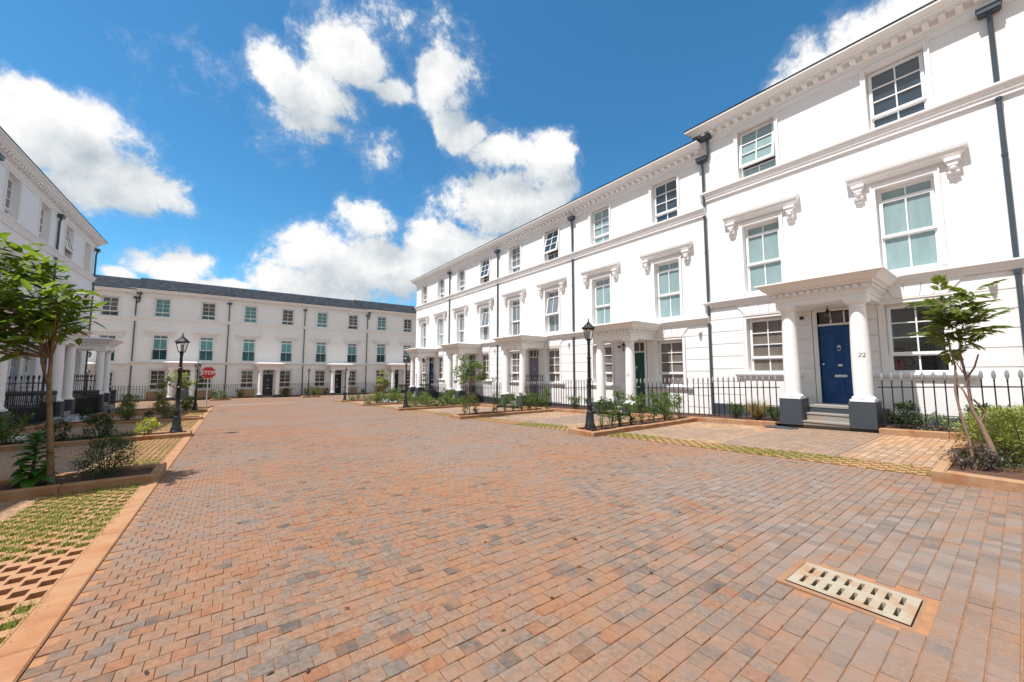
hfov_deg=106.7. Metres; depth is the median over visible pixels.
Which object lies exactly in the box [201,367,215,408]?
stop sign
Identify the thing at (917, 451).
parking bay
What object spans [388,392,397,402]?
shrub
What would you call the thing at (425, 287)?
window
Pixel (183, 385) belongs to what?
tree
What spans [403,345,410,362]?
window
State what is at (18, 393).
iron railing
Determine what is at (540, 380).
porch railing
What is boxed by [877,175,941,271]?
window
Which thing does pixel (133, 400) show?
shrub
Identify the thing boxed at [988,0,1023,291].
townhouse
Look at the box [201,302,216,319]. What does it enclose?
window
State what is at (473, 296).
townhouse
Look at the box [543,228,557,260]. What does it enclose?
window
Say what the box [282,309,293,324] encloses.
window
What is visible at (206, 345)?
window
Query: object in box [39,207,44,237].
window
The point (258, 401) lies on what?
cross street
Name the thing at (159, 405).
shrub
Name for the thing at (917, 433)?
bed kerb
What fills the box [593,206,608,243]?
window
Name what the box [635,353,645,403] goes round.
door
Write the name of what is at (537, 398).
shrub
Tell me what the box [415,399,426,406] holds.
shrub
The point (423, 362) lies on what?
window
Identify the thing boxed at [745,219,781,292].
window
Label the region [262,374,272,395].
door
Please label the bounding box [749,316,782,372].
window
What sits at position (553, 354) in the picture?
window
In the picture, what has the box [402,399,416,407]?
shrub
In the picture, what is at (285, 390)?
shrub
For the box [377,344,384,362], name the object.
window
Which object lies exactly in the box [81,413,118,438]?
shrub
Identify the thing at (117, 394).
iron railing
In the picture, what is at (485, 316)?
window
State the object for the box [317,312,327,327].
window
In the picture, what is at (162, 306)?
window
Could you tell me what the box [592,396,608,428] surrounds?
shrub
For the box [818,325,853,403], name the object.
door
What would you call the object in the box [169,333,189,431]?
lamp post
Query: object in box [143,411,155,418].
shrub
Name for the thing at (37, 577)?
grass paving
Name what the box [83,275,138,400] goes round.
townhouse
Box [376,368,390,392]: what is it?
tree
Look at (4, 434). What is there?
shrub
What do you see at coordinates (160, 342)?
window
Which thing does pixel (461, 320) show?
window
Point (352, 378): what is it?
window
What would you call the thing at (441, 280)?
window
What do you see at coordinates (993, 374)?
iron railing
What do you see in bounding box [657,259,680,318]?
window
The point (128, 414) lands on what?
shrub
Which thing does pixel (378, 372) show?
window
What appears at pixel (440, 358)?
window
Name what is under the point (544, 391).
shrub
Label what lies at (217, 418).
road
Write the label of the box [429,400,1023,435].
garden bed
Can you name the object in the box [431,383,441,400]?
iron railing
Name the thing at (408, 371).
window
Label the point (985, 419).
shrub
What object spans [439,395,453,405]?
shrub
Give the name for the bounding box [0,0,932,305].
sky
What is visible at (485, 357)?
window
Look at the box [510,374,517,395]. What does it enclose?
porch railing
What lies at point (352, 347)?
window
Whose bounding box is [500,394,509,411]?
shrub
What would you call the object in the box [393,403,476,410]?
planter bed
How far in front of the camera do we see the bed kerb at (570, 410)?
14.79 m
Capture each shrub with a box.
[0,411,34,444]
[4,435,45,444]
[35,417,74,441]
[57,432,96,440]
[63,433,147,479]
[77,408,95,422]
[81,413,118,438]
[93,428,136,437]
[115,401,134,412]
[115,404,136,420]
[119,394,144,408]
[132,417,162,435]
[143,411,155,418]
[147,399,169,411]
[154,391,164,400]
[156,404,183,418]
[174,393,197,410]
[211,389,227,398]
[236,389,243,395]
[282,388,289,396]
[309,386,319,395]
[363,398,371,403]
[370,391,383,402]
[380,395,389,402]
[388,387,401,398]
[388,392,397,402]
[395,394,403,402]
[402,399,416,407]
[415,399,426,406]
[418,393,432,404]
[422,395,434,406]
[431,397,444,405]
[438,388,454,403]
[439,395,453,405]
[448,397,459,404]
[460,395,468,415]
[472,397,480,414]
[490,391,500,412]
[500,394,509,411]
[508,392,516,411]
[517,391,526,410]
[525,390,533,410]
[533,392,541,409]
[542,387,550,407]
[566,395,583,408]
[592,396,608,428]
[605,399,616,428]
[612,390,628,425]
[621,393,638,424]
[633,392,648,423]
[646,389,659,422]
[656,389,672,420]
[665,393,676,419]
[672,393,684,418]
[726,402,745,417]
[765,405,779,420]
[888,400,923,428]
[909,411,959,431]
[939,441,1019,470]
[942,405,1023,454]
[945,446,1021,469]
[959,405,1023,442]
[962,403,1001,428]
[966,410,1023,465]
[967,402,1023,448]
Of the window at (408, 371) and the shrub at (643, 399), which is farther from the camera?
the window at (408, 371)
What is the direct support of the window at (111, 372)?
in the townhouse at (116, 319)
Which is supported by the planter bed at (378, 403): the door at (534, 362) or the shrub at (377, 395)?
the shrub at (377, 395)
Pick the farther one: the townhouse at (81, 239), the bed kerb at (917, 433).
the townhouse at (81, 239)
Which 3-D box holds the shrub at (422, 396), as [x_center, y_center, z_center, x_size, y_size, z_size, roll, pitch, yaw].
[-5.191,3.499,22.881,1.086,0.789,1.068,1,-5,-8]
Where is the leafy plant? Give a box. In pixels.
[7,430,60,487]
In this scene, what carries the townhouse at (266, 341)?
on the ground at (384, 418)
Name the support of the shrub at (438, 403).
on the planter bed at (422, 407)
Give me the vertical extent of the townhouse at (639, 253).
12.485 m
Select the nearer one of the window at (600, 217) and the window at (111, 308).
the window at (600, 217)
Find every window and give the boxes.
[5,177,13,214]
[23,346,30,384]
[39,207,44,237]
[64,229,74,255]
[99,334,115,361]
[101,295,119,315]
[109,371,113,389]
[148,370,165,389]
[151,335,167,359]
[154,298,170,317]
[197,370,211,388]
[198,337,213,360]
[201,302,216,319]
[240,370,253,387]
[242,339,254,361]
[244,306,257,322]
[279,370,290,386]
[280,340,291,361]
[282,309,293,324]
[314,370,324,385]
[315,342,325,362]
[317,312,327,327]
[347,343,356,362]
[348,315,357,329]
[349,370,355,385]
[376,370,384,383]
[377,316,385,330]
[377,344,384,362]
[402,370,410,383]
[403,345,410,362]
[404,319,411,331]
[422,358,425,378]
[423,323,425,347]
[424,285,426,303]
[439,318,442,344]
[439,357,442,378]
[440,278,443,297]
[459,313,463,341]
[460,269,464,290]
[479,258,488,282]
[481,307,488,340]
[482,353,488,379]
[512,245,519,272]
[512,299,519,334]
[512,351,519,380]
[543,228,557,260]
[546,290,558,332]
[548,348,559,382]
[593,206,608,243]
[595,277,610,324]
[596,344,611,383]
[654,177,676,222]
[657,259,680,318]
[659,339,683,386]
[739,119,775,177]
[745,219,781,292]
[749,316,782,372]
[866,50,928,129]
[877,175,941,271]
[885,300,953,372]
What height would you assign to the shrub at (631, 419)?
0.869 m
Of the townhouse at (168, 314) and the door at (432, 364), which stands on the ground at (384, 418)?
the townhouse at (168, 314)
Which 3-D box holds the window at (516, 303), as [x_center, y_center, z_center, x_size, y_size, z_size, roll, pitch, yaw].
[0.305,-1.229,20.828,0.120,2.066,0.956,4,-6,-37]
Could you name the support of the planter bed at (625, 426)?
on the ground at (384, 418)
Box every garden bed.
[8,414,87,429]
[115,392,397,401]
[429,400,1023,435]
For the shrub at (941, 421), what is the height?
0.474 m
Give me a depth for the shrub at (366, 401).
23.05 m
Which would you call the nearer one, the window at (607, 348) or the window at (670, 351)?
the window at (670, 351)
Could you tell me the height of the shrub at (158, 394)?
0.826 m
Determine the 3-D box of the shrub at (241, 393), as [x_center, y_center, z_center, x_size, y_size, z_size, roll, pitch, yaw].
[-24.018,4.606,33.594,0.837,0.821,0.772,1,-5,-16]
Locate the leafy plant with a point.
(34, 475)
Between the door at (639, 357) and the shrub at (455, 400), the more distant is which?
the shrub at (455, 400)
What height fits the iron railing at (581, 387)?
1.169 m
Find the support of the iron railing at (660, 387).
on the garden bed at (779, 421)
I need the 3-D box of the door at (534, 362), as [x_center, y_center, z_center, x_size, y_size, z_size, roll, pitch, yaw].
[1.160,1.839,19.212,0.114,1.990,0.800,4,-6,-37]
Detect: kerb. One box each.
[0,407,212,681]
[8,426,34,433]
[474,403,497,407]
[550,408,586,413]
[631,413,686,417]
[687,416,776,425]
[879,428,1023,439]
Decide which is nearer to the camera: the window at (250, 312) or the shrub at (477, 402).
the shrub at (477, 402)
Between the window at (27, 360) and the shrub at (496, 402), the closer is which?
the shrub at (496, 402)
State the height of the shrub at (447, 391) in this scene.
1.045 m
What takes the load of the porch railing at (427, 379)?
attached to the townhouse at (428, 355)
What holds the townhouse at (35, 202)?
on the ground at (384, 418)
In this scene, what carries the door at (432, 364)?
in the townhouse at (428, 355)
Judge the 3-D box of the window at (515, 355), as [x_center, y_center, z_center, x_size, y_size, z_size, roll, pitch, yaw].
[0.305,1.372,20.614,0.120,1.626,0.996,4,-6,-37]
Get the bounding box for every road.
[18,415,1023,681]
[196,401,435,431]
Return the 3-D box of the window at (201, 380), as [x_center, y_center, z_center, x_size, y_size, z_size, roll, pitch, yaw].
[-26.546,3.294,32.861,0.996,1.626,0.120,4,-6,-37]
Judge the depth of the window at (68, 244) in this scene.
18.53 m
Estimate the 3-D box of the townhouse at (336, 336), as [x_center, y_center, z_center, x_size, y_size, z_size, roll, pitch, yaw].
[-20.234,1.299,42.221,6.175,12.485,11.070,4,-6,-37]
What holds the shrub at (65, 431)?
on the planter bed at (155, 435)
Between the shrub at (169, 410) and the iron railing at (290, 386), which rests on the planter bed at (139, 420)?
the shrub at (169, 410)
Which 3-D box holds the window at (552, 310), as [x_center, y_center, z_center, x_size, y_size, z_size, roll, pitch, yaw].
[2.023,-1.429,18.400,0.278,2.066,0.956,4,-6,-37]
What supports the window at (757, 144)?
in the townhouse at (857, 193)
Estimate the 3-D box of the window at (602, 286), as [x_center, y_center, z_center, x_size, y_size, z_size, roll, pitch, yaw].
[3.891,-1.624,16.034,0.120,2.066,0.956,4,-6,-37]
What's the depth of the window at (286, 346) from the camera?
36.63 m
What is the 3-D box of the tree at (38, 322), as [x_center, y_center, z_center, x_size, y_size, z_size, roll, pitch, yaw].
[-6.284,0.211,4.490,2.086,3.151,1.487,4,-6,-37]
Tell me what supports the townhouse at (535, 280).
on the ground at (384, 418)
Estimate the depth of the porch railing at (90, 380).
18.84 m
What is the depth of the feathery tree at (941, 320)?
4.77 m
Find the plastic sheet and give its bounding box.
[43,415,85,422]
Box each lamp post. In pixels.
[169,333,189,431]
[192,361,201,409]
[307,369,310,395]
[343,368,347,399]
[403,354,408,407]
[582,318,595,428]
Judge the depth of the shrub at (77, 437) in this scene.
8.75 m
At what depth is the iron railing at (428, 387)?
26.05 m
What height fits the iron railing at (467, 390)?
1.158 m
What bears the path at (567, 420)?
on the parking bay at (917, 451)
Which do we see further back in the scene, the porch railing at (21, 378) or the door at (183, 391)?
the door at (183, 391)
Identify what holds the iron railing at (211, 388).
attached to the townhouse at (168, 314)
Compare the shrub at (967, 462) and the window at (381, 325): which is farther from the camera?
the window at (381, 325)
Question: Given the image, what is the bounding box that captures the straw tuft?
[742,399,772,419]
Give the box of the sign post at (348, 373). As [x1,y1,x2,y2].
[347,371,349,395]
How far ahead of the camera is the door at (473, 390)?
24.05 m
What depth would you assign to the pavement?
34.24 m
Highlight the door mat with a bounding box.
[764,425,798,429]
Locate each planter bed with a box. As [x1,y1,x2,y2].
[0,429,191,450]
[0,462,166,501]
[35,415,202,428]
[88,409,206,416]
[125,406,208,410]
[210,398,230,400]
[301,395,319,397]
[339,398,385,401]
[360,401,419,405]
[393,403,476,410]
[450,407,553,418]
[568,416,696,436]
[931,433,1023,493]
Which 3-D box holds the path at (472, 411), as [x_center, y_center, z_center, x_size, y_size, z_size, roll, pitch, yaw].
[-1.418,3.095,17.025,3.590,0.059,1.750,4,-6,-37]
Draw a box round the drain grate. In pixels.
[776,558,927,629]
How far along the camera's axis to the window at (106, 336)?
29.63 m
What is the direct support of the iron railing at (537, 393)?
attached to the townhouse at (535, 280)
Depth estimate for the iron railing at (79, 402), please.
16.60 m
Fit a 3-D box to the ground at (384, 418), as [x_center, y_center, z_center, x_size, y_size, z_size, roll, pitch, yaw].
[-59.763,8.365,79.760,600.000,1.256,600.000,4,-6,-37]
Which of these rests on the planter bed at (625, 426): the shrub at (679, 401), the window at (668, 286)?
the shrub at (679, 401)
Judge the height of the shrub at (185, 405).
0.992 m
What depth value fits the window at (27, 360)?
15.65 m
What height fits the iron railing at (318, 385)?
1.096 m
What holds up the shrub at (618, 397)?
on the planter bed at (625, 426)
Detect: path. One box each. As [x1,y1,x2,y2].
[439,407,518,413]
[522,414,626,424]
[718,427,883,455]
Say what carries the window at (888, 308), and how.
in the townhouse at (857, 193)
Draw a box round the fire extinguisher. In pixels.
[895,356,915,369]
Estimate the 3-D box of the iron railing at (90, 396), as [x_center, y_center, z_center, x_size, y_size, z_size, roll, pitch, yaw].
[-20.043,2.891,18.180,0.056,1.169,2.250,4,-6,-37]
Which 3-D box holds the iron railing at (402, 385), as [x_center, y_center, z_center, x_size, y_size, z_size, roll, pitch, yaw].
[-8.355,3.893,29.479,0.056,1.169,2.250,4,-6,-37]
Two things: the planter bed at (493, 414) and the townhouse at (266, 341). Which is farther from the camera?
the townhouse at (266, 341)
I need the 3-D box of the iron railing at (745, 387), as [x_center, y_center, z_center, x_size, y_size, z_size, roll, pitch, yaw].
[5.988,1.512,10.367,0.040,1.169,2.250,4,-6,-37]
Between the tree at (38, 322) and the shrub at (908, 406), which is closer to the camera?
the tree at (38, 322)
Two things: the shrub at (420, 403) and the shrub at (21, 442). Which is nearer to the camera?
the shrub at (21, 442)
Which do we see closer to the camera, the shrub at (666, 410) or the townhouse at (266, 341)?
the shrub at (666, 410)
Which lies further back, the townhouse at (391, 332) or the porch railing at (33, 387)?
the townhouse at (391, 332)
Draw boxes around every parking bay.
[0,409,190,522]
[351,401,958,467]
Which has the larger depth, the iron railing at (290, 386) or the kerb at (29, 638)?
the iron railing at (290, 386)
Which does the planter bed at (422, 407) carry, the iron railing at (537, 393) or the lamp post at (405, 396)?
the lamp post at (405, 396)
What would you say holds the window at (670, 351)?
in the townhouse at (639, 253)
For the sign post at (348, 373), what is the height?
2.400 m
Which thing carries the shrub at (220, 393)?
in the planter bed at (220, 399)
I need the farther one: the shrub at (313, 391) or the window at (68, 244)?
the shrub at (313, 391)
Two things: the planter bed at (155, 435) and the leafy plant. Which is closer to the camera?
the leafy plant
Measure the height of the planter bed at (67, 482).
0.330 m
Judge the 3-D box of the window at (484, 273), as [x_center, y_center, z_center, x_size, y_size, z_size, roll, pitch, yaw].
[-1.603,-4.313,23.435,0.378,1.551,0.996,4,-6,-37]
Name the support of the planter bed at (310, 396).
on the cross street
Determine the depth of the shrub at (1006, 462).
4.57 m
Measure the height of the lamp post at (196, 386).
2.560 m
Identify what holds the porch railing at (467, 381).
attached to the townhouse at (473, 296)
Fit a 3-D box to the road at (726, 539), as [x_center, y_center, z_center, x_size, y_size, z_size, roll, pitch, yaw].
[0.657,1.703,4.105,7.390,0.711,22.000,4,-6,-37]
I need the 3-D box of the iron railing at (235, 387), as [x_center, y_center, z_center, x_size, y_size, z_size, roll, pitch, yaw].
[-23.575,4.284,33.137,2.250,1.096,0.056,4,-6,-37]
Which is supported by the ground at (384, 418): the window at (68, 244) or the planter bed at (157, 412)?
the planter bed at (157, 412)
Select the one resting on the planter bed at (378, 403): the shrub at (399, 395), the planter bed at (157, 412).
the shrub at (399, 395)
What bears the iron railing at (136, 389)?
attached to the townhouse at (168, 314)
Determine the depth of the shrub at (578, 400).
15.75 m
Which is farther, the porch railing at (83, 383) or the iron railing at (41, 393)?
the porch railing at (83, 383)
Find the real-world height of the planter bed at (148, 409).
0.328 m
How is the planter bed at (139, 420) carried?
on the ground at (384, 418)
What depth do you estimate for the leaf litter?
2.40 m
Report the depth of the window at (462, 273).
26.02 m
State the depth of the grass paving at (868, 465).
6.00 m
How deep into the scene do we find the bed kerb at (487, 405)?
19.45 m
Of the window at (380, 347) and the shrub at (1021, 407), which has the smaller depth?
the shrub at (1021, 407)
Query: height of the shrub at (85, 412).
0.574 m
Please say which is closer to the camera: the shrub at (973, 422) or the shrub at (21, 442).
the shrub at (973, 422)
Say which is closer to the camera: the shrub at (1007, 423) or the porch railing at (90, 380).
the shrub at (1007, 423)
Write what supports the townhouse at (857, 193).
on the ground at (384, 418)
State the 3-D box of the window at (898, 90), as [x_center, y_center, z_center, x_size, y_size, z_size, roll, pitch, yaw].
[9.258,-5.950,9.166,0.120,1.551,0.996,4,-6,-37]
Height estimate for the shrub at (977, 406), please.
0.640 m
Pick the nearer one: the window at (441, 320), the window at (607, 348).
the window at (607, 348)
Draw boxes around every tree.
[0,232,106,484]
[154,371,198,407]
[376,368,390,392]
[450,355,496,414]
[900,274,1014,467]
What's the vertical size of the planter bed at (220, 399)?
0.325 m
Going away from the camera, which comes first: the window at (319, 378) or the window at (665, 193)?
the window at (665, 193)
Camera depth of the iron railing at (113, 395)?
21.48 m
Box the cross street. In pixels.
[114,393,407,408]
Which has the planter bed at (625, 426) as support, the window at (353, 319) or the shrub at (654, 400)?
the shrub at (654, 400)
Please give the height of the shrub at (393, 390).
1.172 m
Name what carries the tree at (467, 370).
on the planter bed at (493, 414)
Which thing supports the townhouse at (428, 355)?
on the ground at (384, 418)
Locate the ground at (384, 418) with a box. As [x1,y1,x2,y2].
[204,398,798,584]
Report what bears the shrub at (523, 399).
on the planter bed at (493, 414)
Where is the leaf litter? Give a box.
[137,424,778,675]
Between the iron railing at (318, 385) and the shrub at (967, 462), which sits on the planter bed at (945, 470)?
the shrub at (967, 462)
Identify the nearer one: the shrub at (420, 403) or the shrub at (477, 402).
the shrub at (477, 402)
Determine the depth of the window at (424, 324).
30.63 m
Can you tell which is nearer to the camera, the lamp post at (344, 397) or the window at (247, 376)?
the lamp post at (344, 397)
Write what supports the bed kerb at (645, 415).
on the ground at (384, 418)
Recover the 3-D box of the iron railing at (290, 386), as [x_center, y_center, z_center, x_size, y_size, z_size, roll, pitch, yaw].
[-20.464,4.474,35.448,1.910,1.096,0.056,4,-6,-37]
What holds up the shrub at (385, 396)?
on the planter bed at (378, 403)
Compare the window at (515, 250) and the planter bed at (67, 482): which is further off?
the window at (515, 250)
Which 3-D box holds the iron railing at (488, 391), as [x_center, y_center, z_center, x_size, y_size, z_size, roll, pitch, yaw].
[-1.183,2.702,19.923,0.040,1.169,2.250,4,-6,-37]
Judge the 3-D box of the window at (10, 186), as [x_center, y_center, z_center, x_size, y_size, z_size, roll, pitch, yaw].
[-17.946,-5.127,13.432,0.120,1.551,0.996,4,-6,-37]
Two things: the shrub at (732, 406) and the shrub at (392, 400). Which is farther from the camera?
the shrub at (392, 400)
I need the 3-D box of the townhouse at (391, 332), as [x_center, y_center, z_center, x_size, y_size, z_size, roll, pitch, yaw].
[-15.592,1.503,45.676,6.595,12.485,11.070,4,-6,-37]
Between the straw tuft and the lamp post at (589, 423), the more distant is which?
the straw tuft
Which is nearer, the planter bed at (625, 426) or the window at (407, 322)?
the planter bed at (625, 426)
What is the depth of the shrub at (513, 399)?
14.80 m
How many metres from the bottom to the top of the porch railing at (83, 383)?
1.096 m
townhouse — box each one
[0,126,26,429]
[0,142,94,423]
[40,205,125,413]
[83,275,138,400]
[128,278,231,402]
[225,287,307,398]
[300,295,369,394]
[354,300,416,393]
[404,264,450,400]
[439,240,499,403]
[492,204,574,407]
[566,139,713,415]
[683,0,1023,432]
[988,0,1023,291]
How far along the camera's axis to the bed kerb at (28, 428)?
11.83 m
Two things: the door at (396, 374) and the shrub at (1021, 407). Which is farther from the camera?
the door at (396, 374)
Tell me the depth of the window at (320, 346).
38.45 m
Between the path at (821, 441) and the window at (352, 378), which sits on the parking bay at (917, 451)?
the path at (821, 441)
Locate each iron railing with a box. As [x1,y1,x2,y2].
[4,391,32,427]
[30,390,56,423]
[72,390,85,414]
[84,390,99,413]
[90,386,125,400]
[109,390,116,406]
[126,385,164,399]
[198,384,223,397]
[226,384,255,396]
[281,383,303,394]
[304,383,329,394]
[350,382,368,392]
[399,384,409,395]
[419,384,430,397]
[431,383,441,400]
[460,383,475,401]
[478,382,499,403]
[525,381,552,406]
[553,380,593,408]
[635,377,690,414]
[691,375,779,419]
[877,369,1023,429]
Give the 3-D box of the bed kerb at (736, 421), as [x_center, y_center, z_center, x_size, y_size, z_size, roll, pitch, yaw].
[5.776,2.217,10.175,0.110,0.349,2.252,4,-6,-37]
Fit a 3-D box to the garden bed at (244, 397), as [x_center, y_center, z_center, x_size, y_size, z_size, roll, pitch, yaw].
[-20.808,5.167,35.979,50.000,0.001,1.050,4,-6,-37]
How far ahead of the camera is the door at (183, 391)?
31.97 m
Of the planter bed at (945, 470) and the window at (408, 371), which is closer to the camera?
the planter bed at (945, 470)
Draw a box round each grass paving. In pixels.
[0,407,209,647]
[335,401,932,476]
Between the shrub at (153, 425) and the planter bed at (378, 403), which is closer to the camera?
the shrub at (153, 425)
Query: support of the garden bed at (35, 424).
on the ground at (384, 418)
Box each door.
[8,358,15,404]
[176,374,189,397]
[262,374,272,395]
[334,374,340,393]
[391,373,397,390]
[430,363,433,383]
[470,361,475,391]
[530,358,538,396]
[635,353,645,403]
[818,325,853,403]
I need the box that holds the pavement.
[115,393,403,402]
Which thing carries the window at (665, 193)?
in the townhouse at (639, 253)
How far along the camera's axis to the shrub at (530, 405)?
15.21 m
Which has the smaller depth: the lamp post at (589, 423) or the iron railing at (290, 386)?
the lamp post at (589, 423)
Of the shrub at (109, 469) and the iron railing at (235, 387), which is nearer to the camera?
the shrub at (109, 469)
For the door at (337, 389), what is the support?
in the townhouse at (336, 336)
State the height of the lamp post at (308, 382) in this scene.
2.560 m
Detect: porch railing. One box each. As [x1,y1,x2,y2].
[4,375,52,405]
[25,375,43,402]
[73,375,95,396]
[74,374,92,395]
[425,374,434,388]
[463,374,477,390]
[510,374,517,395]
[526,374,543,397]
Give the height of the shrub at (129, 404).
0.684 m
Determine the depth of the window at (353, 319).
40.45 m
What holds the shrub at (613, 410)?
on the planter bed at (625, 426)
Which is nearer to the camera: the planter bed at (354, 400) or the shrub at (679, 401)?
the shrub at (679, 401)
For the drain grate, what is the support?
on the road at (726, 539)
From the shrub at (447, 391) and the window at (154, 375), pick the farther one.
the window at (154, 375)
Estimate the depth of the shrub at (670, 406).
10.71 m
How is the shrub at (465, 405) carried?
on the planter bed at (493, 414)
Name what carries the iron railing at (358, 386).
attached to the townhouse at (336, 336)
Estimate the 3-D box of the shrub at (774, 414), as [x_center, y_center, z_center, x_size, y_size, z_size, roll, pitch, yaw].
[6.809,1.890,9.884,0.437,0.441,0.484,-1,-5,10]
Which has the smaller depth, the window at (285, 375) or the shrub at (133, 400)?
the shrub at (133, 400)
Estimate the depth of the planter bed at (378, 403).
23.39 m
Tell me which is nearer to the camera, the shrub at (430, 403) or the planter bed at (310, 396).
the shrub at (430, 403)
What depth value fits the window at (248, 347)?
34.87 m
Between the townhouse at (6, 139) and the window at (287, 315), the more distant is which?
the window at (287, 315)

